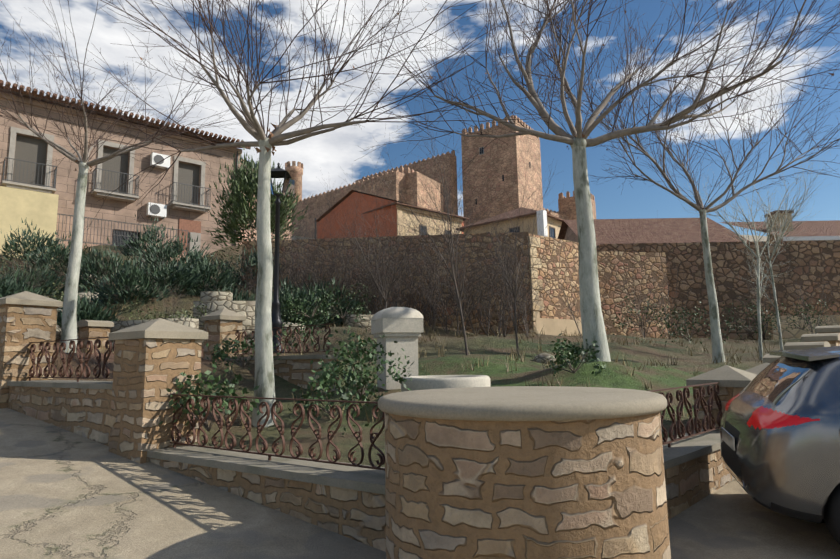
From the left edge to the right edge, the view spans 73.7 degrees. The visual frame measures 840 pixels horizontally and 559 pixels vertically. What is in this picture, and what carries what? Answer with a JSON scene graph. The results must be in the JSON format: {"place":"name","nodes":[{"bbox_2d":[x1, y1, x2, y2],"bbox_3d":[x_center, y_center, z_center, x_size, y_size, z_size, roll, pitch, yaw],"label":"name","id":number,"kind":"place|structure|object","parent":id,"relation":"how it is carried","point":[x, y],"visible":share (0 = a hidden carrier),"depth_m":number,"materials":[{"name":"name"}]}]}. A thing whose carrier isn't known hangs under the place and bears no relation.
{"place":"outdoors","nodes":[
{"label":"outdoors","id":0,"kind":"place"},
{"bbox_2d":[0,245,804,466],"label":"garden ground","id":1,"kind":"structure","parent":0,"point":[530,371],"depth_m":10.31,"materials":[{"name":"green plant"}]},
{"bbox_2d":[0,186,58,258],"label":"yellow annex","id":2,"kind":"object","parent":1,"relation":"on","point":[38,209],"visible":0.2,"depth_m":22.59,"materials":[{"name":"paint"}]},
{"bbox_2d":[77,320,113,352],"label":"pillar","id":3,"kind":"structure","parent":1,"relation":"on","point":[92,328],"depth_m":12.18,"materials":[{"name":"stone"}]},
{"bbox_2d":[0,80,250,262],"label":"house","id":4,"kind":"structure","parent":1,"relation":"on","point":[183,197],"depth_m":26.77,"materials":[{"name":"brick"}]},
{"bbox_2d":[0,238,292,318],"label":"bushes","id":5,"kind":"object","parent":1,"relation":"on","point":[220,287],"visible":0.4,"depth_m":16.44,"materials":[{"name":"green plant"}]},
{"bbox_2d":[0,0,293,352],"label":"tree","id":6,"kind":"object","parent":1,"relation":"on","point":[80,91],"depth_m":11.60,"materials":[{"name":"grey plant"}]},
{"bbox_2d":[0,242,324,325],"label":"bushes","id":7,"kind":"object","parent":1,"relation":"on","point":[173,316],"visible":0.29,"depth_m":14.47,"materials":[{"name":"green plant"}]},
{"bbox_2d":[55,274,304,347],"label":"hill rocks","id":8,"kind":"object","parent":1,"relation":"on","point":[58,332],"visible":0.04,"depth_m":14.42,"materials":[{"name":"stone"}]},
{"bbox_2d":[0,215,366,332],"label":"bushes","id":9,"kind":"object","parent":1,"relation":"on","point":[189,274],"visible":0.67,"depth_m":16.95,"materials":[{"name":"green plant"}]},
{"bbox_2d":[201,308,245,359],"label":"pillar","id":10,"kind":"structure","parent":1,"relation":"on","point":[223,323],"depth_m":10.70,"materials":[{"name":"stone"}]},
{"bbox_2d":[204,140,308,251],"bbox_3d":[-7.154,-3.614,24.642,4.564,5.252,4.019,-1,-8,-1],"label":"tall shrub","id":11,"kind":"object","parent":1,"relation":"on","point":[246,184],"visible":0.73,"depth_m":24.06,"materials":[{"name":"green plant"}]},
{"bbox_2d":[239,159,295,244],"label":"old pink house","id":12,"kind":"structure","parent":1,"relation":"on","point":[292,186],"depth_m":39.93,"materials":[{"name":"paint"}]},
{"bbox_2d":[270,162,291,352],"bbox_3d":[-2.914,-0.441,11.401,0.460,4.050,0.460,-1,-8,-1],"label":"lamp post","id":13,"kind":"object","parent":1,"relation":"on","point":[280,179],"visible":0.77,"depth_m":11.42,"materials":[{"name":"black metal"}]},
{"bbox_2d":[225,355,339,392],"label":"wall","id":14,"kind":"structure","parent":1,"relation":"on","point":[295,369],"depth_m":9.31,"materials":[{"name":"stone"}]},
{"bbox_2d":[232,324,332,355],"bbox_3d":[-2.508,1.106,9.947,2.600,0.511,0.035,-7,-10,35],"label":"rail","id":15,"kind":"object","parent":14,"relation":"on","point":[290,334],"visible":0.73,"depth_m":9.69,"materials":[{"name":"brown metal"}]},
{"bbox_2d":[47,0,600,426],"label":"tree","id":16,"kind":"object","parent":1,"relation":"on","point":[238,71],"depth_m":7.31,"materials":[{"name":"grey plant"}]},
{"bbox_2d":[110,291,555,363],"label":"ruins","id":17,"kind":"object","parent":1,"relation":"on","point":[213,301],"visible":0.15,"depth_m":13.73,"materials":[{"name":"stone"}]},
{"bbox_2d":[320,157,446,309],"bbox_3d":[-1.132,-0.503,12.582,3.808,4.790,2.247,-8,-11,41],"label":"bare shrub","id":18,"kind":"object","parent":1,"relation":"on","point":[385,297],"visible":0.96,"depth_m":12.58,"materials":[{"name":"brown plant"}]},
{"bbox_2d":[315,190,463,238],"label":"red house","id":19,"kind":"structure","parent":1,"relation":"on","point":[354,194],"depth_m":52.61,"materials":[{"name":"paint"}]},
{"bbox_2d":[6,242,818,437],"bbox_3d":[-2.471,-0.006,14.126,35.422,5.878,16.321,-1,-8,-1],"label":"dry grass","id":20,"kind":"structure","parent":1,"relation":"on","point":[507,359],"depth_m":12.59,"materials":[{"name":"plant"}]},
{"bbox_2d":[364,202,468,235],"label":"stone house","id":21,"kind":"structure","parent":1,"relation":"on","point":[412,216],"depth_m":51.01,"materials":[{"name":"stone"}]},
{"bbox_2d":[371,301,489,391],"bbox_3d":[0.177,1.064,8.336,1.259,1.606,2.135,3,-9,-24],"label":"fountain","id":22,"kind":"object","parent":1,"relation":"on","point":[402,327],"visible":0.48,"depth_m":8.60,"materials":[{"name":"stone"}]},
{"bbox_2d":[356,83,532,354],"bbox_3d":[0.446,-1.217,11.768,3.560,5.978,2.673,-1,-8,-1],"label":"bare sapling","id":23,"kind":"object","parent":1,"relation":"on","point":[451,247],"visible":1,"depth_m":11.59,"materials":[{"name":"plant"}]},
{"bbox_2d":[241,232,671,337],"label":"retaining wall","id":24,"kind":"structure","parent":1,"relation":"on","point":[551,315],"depth_m":19.29,"materials":[{"name":"stone"}]},
{"bbox_2d":[158,282,838,434],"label":"green shrubs","id":25,"kind":"object","parent":1,"relation":"on","point":[325,377],"visible":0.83,"depth_m":7.47,"materials":[{"name":"green plant"}]},
{"bbox_2d":[474,155,554,353],"bbox_3d":[2.374,-0.467,13.113,2.210,4.814,3.782,-2,-8,5],"label":"bare sapling","id":26,"kind":"object","parent":1,"relation":"on","point":[512,293],"visible":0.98,"depth_m":13.03,"materials":[{"name":"plant"}]},
{"bbox_2d":[234,161,839,341],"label":"bare hedge","id":27,"kind":"object","parent":1,"relation":"on","point":[430,301],"visible":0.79,"depth_m":17.27,"materials":[{"name":"brown plant"}]},
{"bbox_2d":[325,0,839,361],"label":"tree","id":28,"kind":"object","parent":1,"relation":"on","point":[557,33],"depth_m":9.75,"materials":[{"name":"grey plant"}]},
{"bbox_2d":[530,1,839,362],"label":"tree","id":29,"kind":"object","parent":1,"relation":"on","point":[699,143],"depth_m":13.43,"materials":[{"name":"grey plant"}]},
{"bbox_2d":[557,210,839,245],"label":"tiled roof","id":30,"kind":"structure","parent":1,"relation":"on","point":[669,230],"depth_m":32.99,"materials":[{"name":"tile"}]},
{"bbox_2d":[662,429,734,519],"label":"wall","id":31,"kind":"structure","parent":1,"relation":"on","point":[695,470],"depth_m":5.32,"materials":[{"name":"stone"}]},
{"bbox_2d":[649,382,722,447],"bbox_3d":[2.442,1.370,5.532,3.230,0.571,0.035,7,-11,-44],"label":"rail","id":32,"kind":"object","parent":31,"relation":"on","point":[683,399],"visible":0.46,"depth_m":5.96,"materials":[{"name":"brown metal"}]},
{"bbox_2d":[596,240,839,339],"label":"ashlar wall","id":33,"kind":"structure","parent":1,"relation":"on","point":[728,259],"depth_m":21.76,"materials":[{"name":"stone"}]},
{"bbox_2d":[678,149,830,359],"bbox_3d":[8.673,-0.545,14.792,4.083,5.684,1.884,-5,-9,26],"label":"bare sapling","id":34,"kind":"object","parent":1,"relation":"on","point":[759,282],"visible":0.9,"depth_m":14.45,"materials":[{"name":"grey plant"}]},
{"bbox_2d":[744,362,769,374],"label":"pillar","id":35,"kind":"structure","parent":1,"relation":"on","point":[758,369],"depth_m":8.12,"materials":[{"name":"stone"}]},
{"bbox_2d":[763,354,780,362],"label":"pillar","id":36,"kind":"structure","parent":1,"relation":"on","point":[767,358],"depth_m":9.17,"materials":[{"name":"stone"}]},
{"bbox_2d":[721,138,831,349],"bbox_3d":[10.306,-0.933,15.616,3.193,6.302,2.717,-1,-8,-1],"label":"bare sapling","id":37,"kind":"object","parent":1,"relation":"on","point":[773,284],"visible":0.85,"depth_m":15.76,"materials":[{"name":"grey plant"}]},
{"bbox_2d":[764,315,839,339],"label":"stone wall","id":38,"kind":"structure","parent":1,"relation":"on","point":[795,333],"depth_m":20.93,"materials":[{"name":"stone"}]},
{"bbox_2d":[784,341,830,349],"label":"pillar","id":39,"kind":"structure","parent":1,"relation":"on","point":[796,345],"depth_m":10.01,"materials":[{"name":"stone"}]},
{"bbox_2d":[801,333,839,345],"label":"pillar","id":40,"kind":"structure","parent":1,"relation":"on","point":[832,339],"depth_m":10.96,"materials":[{"name":"stone"}]},
{"bbox_2d":[815,325,839,333],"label":"pillar","id":41,"kind":"structure","parent":1,"relation":"on","point":[828,329],"depth_m":12.05,"materials":[{"name":"stone"}]},
{"bbox_2d":[0,235,839,558],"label":"street ground","id":42,"kind":"structure","parent":0,"point":[64,493],"depth_m":4.48,"materials":[{"name":"grey concrete"}]},
{"bbox_2d":[0,291,62,408],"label":"pillar","id":43,"kind":"structure","parent":42,"relation":"on","point":[26,318],"depth_m":8.33,"materials":[{"name":"stone"}]},
{"bbox_2d":[7,380,112,445],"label":"stone wall","id":44,"kind":"structure","parent":42,"relation":"on","point":[82,408],"depth_m":7.02,"materials":[{"name":"stone"}]},
{"bbox_2d":[27,337,114,381],"bbox_3d":[-4.546,1.078,7.471,3.160,0.571,0.035,-7,-10,35],"label":"rail","id":45,"kind":"object","parent":44,"relation":"on","point":[44,349],"visible":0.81,"depth_m":7.61,"materials":[{"name":"brown metal"}]},
{"bbox_2d":[108,318,207,463],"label":"pillar","id":46,"kind":"structure","parent":42,"relation":"on","point":[154,359],"depth_m":6.09,"materials":[{"name":"stone"}]},
{"bbox_2d":[147,444,385,551],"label":"low stone wall","id":47,"kind":"structure","parent":42,"relation":"on","point":[347,501],"depth_m":4.63,"materials":[{"name":"stone"}]},
{"bbox_2d":[170,394,384,470],"bbox_3d":[-1.390,1.391,5.202,3.240,0.571,0.035,-7,-10,35],"label":"rail","id":48,"kind":"object","parent":47,"relation":"on","point":[299,452],"visible":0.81,"depth_m":5.15,"materials":[{"name":"brown metal"}]},
{"bbox_2d":[285,115,595,237],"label":"castle","id":49,"kind":"structure","parent":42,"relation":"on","point":[508,163],"depth_m":91.78,"materials":[{"name":"stone"}]},
{"bbox_2d":[456,207,563,237],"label":"beige house","id":50,"kind":"structure","parent":42,"relation":"on","point":[543,223],"depth_m":44.54,"materials":[{"name":"paint"}]},
{"bbox_2d":[378,386,670,558],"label":"stone pillar","id":51,"kind":"structure","parent":42,"relation":"on","point":[534,472],"depth_m":2.98,"materials":[{"name":"stone"}]},
{"bbox_2d":[686,365,756,429],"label":"pillar","id":52,"kind":"structure","parent":42,"relation":"on","point":[733,382],"depth_m":6.70,"materials":[{"name":"stone"}]},
{"bbox_2d":[720,346,839,543],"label":"car","id":53,"kind":"object","parent":42,"relation":"on","point":[780,436],"visible":1,"depth_m":4.11,"materials":[{"name":"grey paint"}]},
{"bbox_2d":[0,0,839,235],"label":"sky","id":54,"kind":"structure","parent":0,"point":[335,153],"materials":[{"name":"blue"}]}
]}

